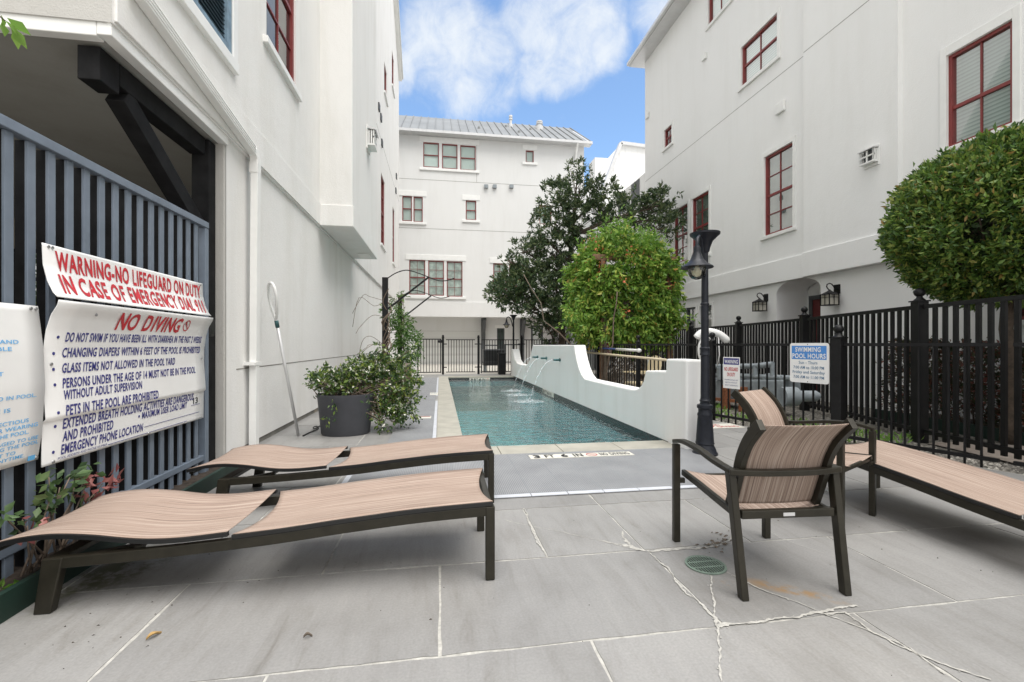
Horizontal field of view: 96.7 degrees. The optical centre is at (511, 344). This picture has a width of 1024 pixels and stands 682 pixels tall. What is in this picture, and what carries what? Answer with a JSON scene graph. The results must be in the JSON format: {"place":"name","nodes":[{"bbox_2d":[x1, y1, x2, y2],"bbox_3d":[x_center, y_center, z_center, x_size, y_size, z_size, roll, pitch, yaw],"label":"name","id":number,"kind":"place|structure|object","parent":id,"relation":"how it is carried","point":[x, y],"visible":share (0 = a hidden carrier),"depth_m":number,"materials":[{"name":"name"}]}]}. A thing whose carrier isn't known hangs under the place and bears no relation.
{"place":"outdoors","nodes":[
{"label":"outdoors","id":0,"kind":"place"},
{"bbox_2d":[0,467,221,591],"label":"planting soil","id":1,"kind":"structure","parent":0,"point":[15,575],"depth_m":2.57,"materials":[{"name":"brown soil"}]},
{"bbox_2d":[0,574,33,589],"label":"ground sprig","id":2,"kind":"object","parent":1,"relation":"in","point":[2,582],"visible":0.18,"depth_m":2.09,"materials":[{"name":"green plant"}]},
{"bbox_2d":[0,462,124,576],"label":"nandina plant","id":3,"kind":"object","parent":1,"relation":"on","point":[83,474],"visible":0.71,"depth_m":2.41,"materials":[{"name":"green plant"}]},
{"bbox_2d":[0,374,1023,681],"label":"pool deck","id":4,"kind":"structure","parent":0,"point":[610,586],"depth_m":2.15,"materials":[{"name":"grey concrete"}]},
{"bbox_2d":[0,113,214,578],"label":"slat fence","id":5,"kind":"object","parent":4,"relation":"on","point":[62,202],"visible":0.52,"depth_m":2.78,"materials":[{"name":"blue paint"}]},
{"bbox_2d":[0,302,44,469],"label":"pool rules sign","id":6,"kind":"object","parent":5,"relation":"attached to","point":[22,383],"visible":1,"depth_m":2.29,"materials":[{"name":"white plastic"}]},
{"bbox_2d":[41,243,210,315],"bbox_3d":[-2.602,-0.401,3.253,0.076,0.288,1.660,0,0,-9],"label":"warning sign","id":7,"kind":"object","parent":5,"relation":"attached to","point":[71,274],"visible":1,"depth_m":2.95,"materials":[{"name":"white plastic"}]},
{"bbox_2d":[41,300,212,467],"bbox_3d":[-2.601,0.207,3.264,0.086,0.900,1.680,0,0,-9],"label":"no diving sign","id":8,"kind":"object","parent":5,"relation":"attached to","point":[115,375],"visible":1,"depth_m":2.95,"materials":[{"name":"white plastic"}]},
{"bbox_2d":[0,467,237,623],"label":"garden edging","id":9,"kind":"object","parent":4,"relation":"on","point":[17,597],"depth_m":2.16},
{"bbox_2d":[146,631,161,639],"bbox_3d":[-1.494,1.210,1.898,0.020,0.024,0.060,0,0,25],"label":"fallen leaf","id":10,"kind":"object","parent":4,"relation":"on","point":[153,633],"visible":1,"depth_m":1.90,"materials":[{"name":"plant"}]},
{"bbox_2d":[0,468,494,614],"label":"sun lounger","id":11,"kind":"object","parent":4,"relation":"on","point":[138,520],"visible":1,"depth_m":2.34,"materials":[{"name":"beige fabric"}]},
{"bbox_2d":[267,281,299,435],"bbox_3d":[-2.926,0.231,5.767,0.201,1.989,0.694,0,0,-3],"label":"pool rescue hook","id":12,"kind":"object","parent":4,"relation":"on","point":[275,317],"visible":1,"depth_m":5.69,"materials":[{"name":"metal"}]},
{"bbox_2d":[302,425,319,435],"bbox_3d":[-2.805,1.199,6.415,0.088,0.035,0.751,0,0,-9],"label":"cable","id":13,"kind":"object","parent":4,"relation":"on","point":[317,428],"visible":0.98,"depth_m":6.45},
{"bbox_2d":[186,434,493,502],"bbox_3d":[-1.272,1.016,3.710,2.209,0.408,0.668,0,0,-6],"label":"sun lounger","id":14,"kind":"object","parent":4,"relation":"on","point":[260,459],"visible":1,"depth_m":3.51,"materials":[{"name":"fabric"}]},
{"bbox_2d":[316,393,373,436],"bbox_3d":[-2.288,0.945,6.269,0.759,0.550,0.610,0,0,-9],"label":"planter pot","id":15,"kind":"object","parent":4,"relation":"on","point":[349,416],"visible":0.76,"depth_m":6.03,"materials":[{"name":"plastic"}]},
{"bbox_2d":[302,342,426,434],"bbox_3d":[-2.041,0.600,6.439,1.649,1.304,1.079,0,0,-9],"label":"jasmine bush","id":16,"kind":"object","parent":15,"relation":"in","point":[346,381],"visible":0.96,"depth_m":6.35,"materials":[{"name":"green plant"}]},
{"bbox_2d":[391,362,411,399],"bbox_3d":[-2.980,0.850,11.091,0.900,0.740,3.240,0,0,-9],"label":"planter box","id":17,"kind":"object","parent":4,"relation":"on","point":[406,364],"visible":0.06,"depth_m":11.06,"materials":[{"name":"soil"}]},
{"bbox_2d":[387,378,438,442],"bbox_3d":[-2.052,1.210,10.761,0.590,0.012,11.900,0,0,-9],"label":"deck strip","id":18,"kind":"object","parent":4,"relation":"on","point":[424,428],"visible":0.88,"depth_m":7.23,"materials":[{"name":"grey concrete"}]},
{"bbox_2d":[382,270,454,383],"bbox_3d":[-1.861,-0.137,9.101,1.418,2.714,0.100,0,0,-9],"label":"trellis post","id":19,"kind":"object","parent":4,"relation":"on","point":[384,291],"visible":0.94,"depth_m":8.95,"materials":[{"name":"black metal"}]},
{"bbox_2d":[352,289,391,401],"bbox_3d":[-2.708,0.064,8.832,0.741,2.324,0.213,0,0,-18],"label":"bare vine","id":20,"kind":"object","parent":19,"relation":"attached to","point":[388,335],"visible":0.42,"depth_m":8.87,"materials":[{"name":"brown plant"}]},
{"bbox_2d":[398,290,449,363],"bbox_3d":[-2.421,-0.142,12.576,1.418,2.724,0.100,0,0,-9],"label":"trellis post","id":21,"kind":"object","parent":4,"relation":"on","point":[414,309],"visible":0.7,"depth_m":12.52,"materials":[{"name":"black metal"}]},
{"bbox_2d":[379,290,425,368],"bbox_3d":[-2.960,-0.327,12.230,1.278,2.321,0.988,0,0,-9],"label":"feathery vine","id":22,"kind":"object","parent":21,"relation":"attached to","point":[396,323],"visible":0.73,"depth_m":12.17,"materials":[{"name":"green plant"}]},
{"bbox_2d":[497,353,505,374],"bbox_3d":[-0.427,0.780,18.789,0.330,0.880,0.390,0,0,-9],"label":"waste bin","id":23,"kind":"object","parent":4,"relation":"on","point":[501,363],"visible":0.99,"depth_m":18.62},
{"bbox_2d":[503,315,516,373],"bbox_3d":[-0.085,-0.013,18.953,0.624,2.465,0.350,0,0,-9],"label":"street lamp","id":24,"kind":"object","parent":4,"relation":"on","point":[506,323],"visible":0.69,"depth_m":18.95,"materials":[{"name":"grey metal"}]},
{"bbox_2d":[63,520,981,675],"bbox_3d":[-0.025,1.216,2.433,5.576,0.005,2.144,0,0,-9],"label":"deck debris","id":25,"kind":"object","parent":4,"relation":"on","point":[278,570],"visible":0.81,"depth_m":2.13,"materials":[{"name":"brown plant"}]},
{"bbox_2d":[342,447,732,498],"bbox_3d":[0.326,1.210,4.370,3.710,0.013,1.390,0,0,-9],"label":"deck strip","id":26,"kind":"object","parent":4,"relation":"on","point":[520,475],"visible":0.45,"depth_m":4.32,"materials":[{"name":"grey concrete"}]},
{"bbox_2d":[528,451,633,458],"bbox_3d":[0.755,1.199,4.946,1.150,0.008,0.150,0,0,-9],"label":"depth marker","id":27,"kind":"object","parent":26,"relation":"on","point":[549,456],"visible":1,"depth_m":4.92,"materials":[{"name":"beige tile"}]},
{"bbox_2d":[448,376,667,441],"bbox_3d":[-0.249,1.811,11.427,2.720,1.218,12.090,0,0,-9],"label":"pool basin","id":28,"kind":"object","parent":4,"relation":"in","point":[641,434],"visible":0.06,"depth_m":8.07,"materials":[{"name":"tile"}]},
{"bbox_2d":[469,378,489,379],"bbox_3d":[-1.224,1.313,17.281,0.780,0.120,0.008,0,0,-9],"label":"depth marker","id":29,"kind":"object","parent":28,"relation":"attached to","point":[477,378],"visible":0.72,"depth_m":17.26,"materials":[{"name":"beige tile"}]},
{"bbox_2d":[543,389,553,397],"bbox_3d":[0.937,1.258,11.917,0.008,0.115,1.223,0,0,-9],"label":"depth marker","id":30,"kind":"object","parent":28,"relation":"attached to","point":[549,393],"visible":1,"depth_m":11.82,"materials":[{"name":"beige tile"}]},
{"bbox_2d":[511,345,700,449],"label":"fountain wall","id":31,"kind":"structure","parent":28,"relation":"on","point":[661,404],"depth_m":6.84,"materials":[{"name":"white paint"}]},
{"bbox_2d":[516,361,548,403],"bbox_3d":[0.441,0.836,10.609,0.668,0.984,0.802,0,0,43],"label":"water jet","id":32,"kind":"object","parent":31,"relation":"attached to","point":[532,392],"visible":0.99,"depth_m":10.60,"materials":[{"name":"white"}]},
{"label":"pool kerb","id":33,"kind":"structure","parent":28,"relation":"on","visible":0},
{"bbox_2d":[437,375,671,454],"bbox_3d":[-0.409,1.231,11.404,2.837,0.046,12.725,0,0,-9],"label":"pool coping","id":34,"kind":"object","parent":33,"relation":"on","point":[448,424],"visible":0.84,"depth_m":5.57,"materials":[{"name":"stone"}]},
{"bbox_2d":[680,230,720,456],"bbox_3d":[2.060,-0.013,4.957,0.330,2.465,0.624,0,0,39],"label":"street lamp","id":35,"kind":"object","parent":4,"relation":"on","point":[697,264],"visible":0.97,"depth_m":5.02,"materials":[{"name":"grey metal"}]},
{"bbox_2d":[685,555,726,574],"bbox_3d":[1.071,1.215,2.518,0.216,0.008,0.216,0,0,-9],"label":"floor drain","id":36,"kind":"object","parent":4,"relation":"on","point":[703,564],"visible":1,"depth_m":2.51,"materials":[{"name":"green metal"}]},
{"bbox_2d":[696,530,731,552],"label":"dead leaves","id":37,"kind":"object","parent":4,"relation":"on","point":[724,543],"visible":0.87,"depth_m":2.79,"materials":[{"name":"plant"}]},
{"bbox_2d":[713,423,744,428],"bbox_3d":[3.094,1.214,6.813,0.620,0.006,0.360,0,0,-9],"label":"deck tile","id":38,"kind":"object","parent":4,"relation":"on","point":[723,425],"visible":0.66,"depth_m":6.75,"materials":[{"name":"white tile"}]},
{"bbox_2d":[672,418,858,600],"bbox_3d":[1.346,0.784,2.489,0.632,0.871,0.769,0,0,-5],"label":"patio armchair","id":39,"kind":"object","parent":4,"relation":"on","point":[778,471],"visible":1,"depth_m":2.26,"materials":[{"name":"beige fabric"}]},
{"bbox_2d":[731,387,875,521],"bbox_3d":[2.122,0.784,3.375,0.632,0.871,0.769,0,0,-36],"label":"patio armchair","id":40,"kind":"object","parent":4,"relation":"on","point":[763,404],"visible":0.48,"depth_m":3.41,"materials":[{"name":"beige fabric"}]},
{"bbox_2d":[845,440,1023,530],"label":"sun lounger","id":41,"kind":"object","parent":4,"relation":"on","point":[992,495],"visible":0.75,"depth_m":2.97,"materials":[{"name":"fabric"}]},
{"bbox_2d":[419,363,635,374],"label":"driveway","id":42,"kind":"structure","parent":0,"point":[436,367],"depth_m":22.99,"materials":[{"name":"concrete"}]},
{"bbox_2d":[388,331,416,374],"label":"garden wall","id":43,"kind":"structure","parent":42,"relation":"on","point":[392,341],"depth_m":18.64,"materials":[{"name":"white paint"}]},
{"bbox_2d":[481,345,501,372],"bbox_3d":[-0.904,0.625,20.106,0.938,1.250,0.050,0,0,-9],"label":"pipe frame","id":44,"kind":"object","parent":42,"relation":"on","point":[481,355],"visible":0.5,"depth_m":20.03,"materials":[{"name":"grey paint"}]},
{"bbox_2d":[482,349,503,370],"bbox_3d":[-0.860,0.725,20.915,0.985,1.050,0.815,0,0,-9],"label":"condenser unit","id":45,"kind":"object","parent":42,"relation":"on","point":[487,356],"visible":0.38,"depth_m":20.51,"materials":[{"name":"grey paint"}]},
{"bbox_2d":[442,335,555,373],"bbox_3d":[-0.308,0.417,19.390,5.325,1.665,0.120,0,0,-9],"label":"fence","id":46,"kind":"object","parent":42,"relation":"on","point":[478,344],"visible":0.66,"depth_m":19.18,"materials":[{"name":"black metal"}]},
{"bbox_2d":[417,339,441,372],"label":"pool gate","id":47,"kind":"structure","parent":46,"relation":"attached to","point":[439,341],"depth_m":18.82,"materials":[{"name":"black metal"}]},
{"bbox_2d":[399,0,667,185],"label":"sky","id":48,"kind":"structure","parent":0,"point":[559,63],"materials":[{"name":"blue"}]},
{"bbox_2d":[449,379,644,445],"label":"pool water","id":49,"kind":"structure","parent":0,"point":[494,412],"depth_m":8.15,"materials":[{"name":"teal liquid"}]},
{"bbox_2d":[565,328,611,369],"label":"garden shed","id":50,"kind":"structure","parent":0,"point":[586,350],"depth_m":22.40,"materials":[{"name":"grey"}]},
{"bbox_2d":[594,374,1023,474],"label":"gravel bed","id":51,"kind":"object","parent":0,"point":[808,415],"depth_m":6.93,"materials":[{"name":"gravel"}]},
{"bbox_2d":[481,155,686,343],"bbox_3d":[2.655,-3.069,17.626,7.360,8.807,4.268,0,0,13],"label":"evergreen tree","id":52,"kind":"object","parent":51,"relation":"on","point":[545,277],"visible":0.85,"depth_m":17.42,"materials":[{"name":"green plant"}]},
{"bbox_2d":[523,204,700,385],"bbox_3d":[2.486,-1.200,12.072,4.385,4.960,3.170,0,0,-9],"label":"tree","id":53,"kind":"object","parent":51,"relation":"on","point":[601,309],"visible":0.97,"depth_m":11.09,"materials":[{"name":"green plant"}]},
{"bbox_2d":[586,347,641,352],"bbox_3d":[2.173,0.101,11.410,0.080,0.108,4.753,0,0,-9],"label":"telescopic pole","id":54,"kind":"object","parent":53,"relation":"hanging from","point":[626,349],"visible":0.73,"depth_m":9.86,"materials":[{"name":"white metal"}]},
{"bbox_2d":[623,356,661,386],"bbox_3d":[2.867,0.754,9.965,0.640,1.032,0.720,0,0,-9],"label":"garden chair","id":55,"kind":"object","parent":51,"relation":"on","point":[656,365],"visible":0.22,"depth_m":9.97,"materials":[{"name":"beige plastic"}]},
{"bbox_2d":[716,361,820,411],"bbox_3d":[4.471,0.786,8.568,1.202,0.969,3.338,0,0,-9],"label":"pool equipment","id":56,"kind":"object","parent":51,"relation":"on","point":[789,389],"visible":0.46,"depth_m":8.34,"materials":[{"name":"metal"}]},
{"bbox_2d":[534,325,1023,467],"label":"pool fence","id":57,"kind":"object","parent":51,"relation":"on","point":[838,344],"visible":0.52,"depth_m":5.69,"materials":[{"name":"black metal"}]},
{"bbox_2d":[586,351,666,360],"bbox_3d":[2.251,0.221,10.470,0.048,0.133,5.269,0,0,-9],"label":"telescopic pole","id":58,"kind":"object","parent":57,"relation":"hanging from","point":[648,358],"visible":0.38,"depth_m":9.28,"materials":[{"name":"white metal"}]},
{"bbox_2d":[694,328,729,365],"bbox_3d":[3.374,0.036,7.693,0.596,0.634,0.159,0,0,1],"label":"rescue float","id":59,"kind":"object","parent":57,"relation":"hanging from","point":[722,336],"visible":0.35,"depth_m":7.64,"materials":[{"name":"white plastic"}]},
{"bbox_2d":[723,357,739,388],"bbox_3d":[3.430,0.439,7.117,0.008,0.492,0.300,0,0,-25],"label":"warning sign","id":60,"kind":"object","parent":57,"relation":"attached to","point":[731,372],"visible":1,"depth_m":7.11,"materials":[{"name":"white plastic"}]},
{"bbox_2d":[790,343,828,383],"bbox_3d":[3.935,0.242,6.033,0.009,0.531,0.511,0,0,-25],"label":"pool hours sign","id":61,"kind":"object","parent":57,"relation":"attached to","point":[809,362],"visible":1,"depth_m":6.02,"materials":[{"name":"white"}]},
{"bbox_2d":[716,404,923,442],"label":"weeds","id":62,"kind":"object","parent":51,"relation":"on","point":[887,437],"visible":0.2,"depth_m":6.30,"materials":[{"name":"green plant"}]},
{"bbox_2d":[651,288,1023,459],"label":"tall fence","id":63,"kind":"object","parent":51,"relation":"on","point":[919,306],"visible":0.59,"depth_m":5.92,"materials":[{"name":"black metal"}]},
{"bbox_2d":[873,119,1023,444],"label":"topiary tree","id":64,"kind":"object","parent":51,"relation":"on","point":[942,237],"visible":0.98,"depth_m":5.60,"materials":[{"name":"green plant"}]},
{"bbox_2d":[875,409,1023,445],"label":"garden edging","id":65,"kind":"object","parent":51,"relation":"on","point":[972,430],"depth_m":6.47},
{"bbox_2d":[929,414,1023,431],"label":"planting soil","id":66,"kind":"structure","parent":0,"point":[971,420],"depth_m":7.21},
{"bbox_2d":[875,336,1023,431],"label":"hedge","id":67,"kind":"object","parent":66,"relation":"on","point":[972,377],"visible":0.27,"depth_m":6.75,"materials":[{"name":"green plant"}]},
{"bbox_2d":[930,442,1023,462],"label":"brick path","id":68,"kind":"structure","parent":0,"point":[1009,458],"depth_m":5.35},
{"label":"ground","id":69,"kind":"structure","parent":0,"visible":0},
{"bbox_2d":[0,0,402,558],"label":"building","id":70,"kind":"structure","parent":69,"relation":"on","point":[261,137],"depth_m":5.31,"materials":[{"name":"white paint"}]},
{"bbox_2d":[0,16,30,48],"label":"leafy twig","id":71,"kind":"object","parent":70,"relation":"hanging from","point":[18,37],"visible":1,"depth_m":2.17,"materials":[{"name":"green plant"}]},
{"bbox_2d":[177,0,238,74],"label":"louvre window","id":72,"kind":"structure","parent":70,"relation":"in","point":[217,20],"depth_m":4.56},
{"bbox_2d":[263,0,301,101],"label":"window","id":73,"kind":"structure","parent":70,"relation":"in","point":[278,39],"depth_m":6.63,"materials":[{"name":"red paint"}]},
{"bbox_2d":[381,176,386,252],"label":"window","id":74,"kind":"structure","parent":70,"relation":"in","point":[382,183],"depth_m":18.00,"materials":[{"name":"red paint"}]},
{"bbox_2d":[384,66,388,106],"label":"window","id":75,"kind":"structure","parent":70,"relation":"in","point":[384,66],"depth_m":18.64,"materials":[{"name":"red paint"}]},
{"bbox_2d":[392,57,394,98],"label":"window","id":76,"kind":"structure","parent":70,"relation":"in","point":[392,57],"depth_m":21.53,"materials":[{"name":"red paint"}]},
{"bbox_2d":[392,211,395,267],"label":"window","id":77,"kind":"structure","parent":70,"relation":"in","point":[393,263],"depth_m":21.91,"materials":[{"name":"red paint"}]},
{"bbox_2d":[399,115,592,363],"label":"back building","id":78,"kind":"structure","parent":69,"relation":"on","point":[470,191],"depth_m":28.55,"materials":[{"name":"white plaster"},{"name":"pale aluminium"},{"name":"dark red paint"}]},
{"bbox_2d":[402,196,411,220],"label":"window","id":79,"kind":"structure","parent":78,"relation":"in","point":[406,200],"depth_m":27.95,"materials":[{"name":"clear glass"}]},
{"bbox_2d":[409,260,424,294],"bbox_3d":[-5.828,-4.141,28.011,0.963,2.126,0.095,0,0,-9],"label":"window","id":80,"kind":"structure","parent":78,"relation":"in","point":[418,266],"depth_m":28.04,"materials":[{"name":"grey glass"}]},
{"bbox_2d":[414,197,422,221],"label":"window","id":81,"kind":"structure","parent":78,"relation":"in","point":[418,201],"depth_m":28.05,"materials":[{"name":"clear glass"}]},
{"bbox_2d":[423,142,438,167],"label":"window","id":82,"kind":"structure","parent":78,"relation":"in","point":[430,150],"depth_m":28.17,"materials":[{"name":"grey glass"}]},
{"bbox_2d":[428,261,443,295],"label":"window","id":83,"kind":"structure","parent":78,"relation":"in","point":[435,268],"depth_m":28.22,"materials":[{"name":"grey glass"}]},
{"bbox_2d":[442,144,456,168],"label":"window","id":84,"kind":"structure","parent":78,"relation":"in","point":[449,151],"depth_m":28.35,"materials":[{"name":"glass"}]},
{"bbox_2d":[419,331,479,363],"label":"garage door","id":85,"kind":"structure","parent":78,"relation":"in","point":[427,334],"depth_m":29.73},
{"bbox_2d":[447,261,461,296],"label":"window","id":86,"kind":"structure","parent":78,"relation":"in","point":[454,269],"depth_m":28.39,"materials":[{"name":"grey glass"}]},
{"bbox_2d":[460,145,475,169],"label":"window","id":87,"kind":"structure","parent":78,"relation":"in","point":[467,153],"depth_m":28.53,"materials":[{"name":"grey glass"}]},
{"bbox_2d":[466,200,475,219],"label":"window","id":88,"kind":"structure","parent":78,"relation":"in","point":[470,205],"depth_m":28.55,"materials":[{"name":"glass"}]},
{"bbox_2d":[493,263,505,288],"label":"window","id":89,"kind":"structure","parent":78,"relation":"in","point":[495,269],"depth_m":28.82,"materials":[{"name":"grey glass"}]},
{"bbox_2d":[495,325,505,348],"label":"window","id":90,"kind":"structure","parent":78,"relation":"in","point":[500,328],"depth_m":30.25,"materials":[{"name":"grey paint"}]},
{"bbox_2d":[526,150,533,161],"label":"window","id":91,"kind":"structure","parent":78,"relation":"in","point":[529,154],"depth_m":29.15,"materials":[{"name":"glass"}]},
{"bbox_2d":[584,141,644,367],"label":"neighbour building","id":92,"kind":"structure","parent":69,"relation":"on","point":[625,161],"depth_m":36.45,"materials":[{"name":"white paint"}]},
{"bbox_2d":[631,179,639,202],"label":"window","id":93,"kind":"structure","parent":92,"relation":"in","point":[637,191],"depth_m":23.85,"materials":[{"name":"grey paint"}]},
{"bbox_2d":[627,0,1023,425],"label":"building","id":94,"kind":"structure","parent":69,"relation":"on","point":[788,143],"depth_m":10.50,"materials":[{"name":"white paint"}]},
{"bbox_2d":[662,120,673,152],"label":"window","id":95,"kind":"structure","parent":94,"relation":"in","point":[668,141],"depth_m":17.25,"materials":[{"name":"red paint"}]},
{"bbox_2d":[672,199,689,264],"bbox_3d":[6.066,-3.940,16.257,0.185,2.183,1.178,0,0,-9],"label":"window","id":96,"kind":"structure","parent":94,"relation":"in","point":[683,235],"depth_m":16.25,"materials":[{"name":"red paint"}]},
{"bbox_2d":[684,304,697,358],"bbox_3d":[6.222,-0.428,15.706,0.150,1.912,0.833,0,0,-9],"label":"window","id":97,"kind":"structure","parent":94,"relation":"in","point":[694,310],"depth_m":15.70,"materials":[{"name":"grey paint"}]},
{"bbox_2d":[689,185,710,260],"bbox_3d":[6.258,-3.946,15.043,0.185,2.240,1.215,0,0,-9],"label":"window","id":98,"kind":"structure","parent":94,"relation":"in","point":[701,204],"depth_m":15.19,"materials":[{"name":"red paint"}]},
{"bbox_2d":[698,302,713,339],"bbox_3d":[6.361,-0.433,14.822,0.150,1.865,0.877,0,0,-9],"label":"window","id":99,"kind":"structure","parent":94,"relation":"in","point":[711,304],"depth_m":14.78,"materials":[{"name":"grey paint"}]},
{"bbox_2d":[705,0,732,31],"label":"window","id":100,"kind":"structure","parent":94,"relation":"in","point":[714,8],"depth_m":14.42,"materials":[{"name":"red paint"}]},
{"bbox_2d":[737,5,780,92],"bbox_3d":[6.692,-7.918,12.300,0.185,1.345,1.643,0,0,-9],"label":"window","id":101,"kind":"structure","parent":94,"relation":"in","point":[762,51],"depth_m":12.30,"materials":[{"name":"red paint"}]},
{"bbox_2d":[752,293,767,311],"bbox_3d":[6.565,-1.134,12.033,0.380,0.497,0.345,0,0,21],"label":"wall lantern","id":102,"kind":"object","parent":94,"relation":"attached to","point":[759,305],"depth_m":11.98,"materials":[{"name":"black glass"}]},
{"bbox_2d":[760,135,796,240],"bbox_3d":[6.805,-3.927,11.585,0.185,2.305,1.226,0,0,-9],"label":"window","id":103,"kind":"structure","parent":94,"relation":"in","point":[780,165],"depth_m":11.62,"materials":[{"name":"red paint"}]},
{"bbox_2d":[820,283,839,305],"bbox_3d":[6.905,-1.098,9.887,0.380,0.497,0.345,0,0,-39],"label":"wall lantern","id":104,"kind":"object","parent":94,"relation":"attached to","point":[829,297],"depth_m":9.82,"materials":[{"name":"black glass"}]},
{"bbox_2d":[937,3,1021,155],"bbox_3d":[7.486,-4.147,7.283,0.185,1.820,1.141,0,0,-9],"label":"window","id":105,"kind":"structure","parent":94,"relation":"in","point":[985,76],"depth_m":7.28,"materials":[{"name":"red paint"}]},
{"bbox_2d":[1022,308,1023,325],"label":"window","id":106,"kind":"structure","parent":94,"relation":"in","point":[1022,308],"depth_m":6.79,"materials":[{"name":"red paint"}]}
]}

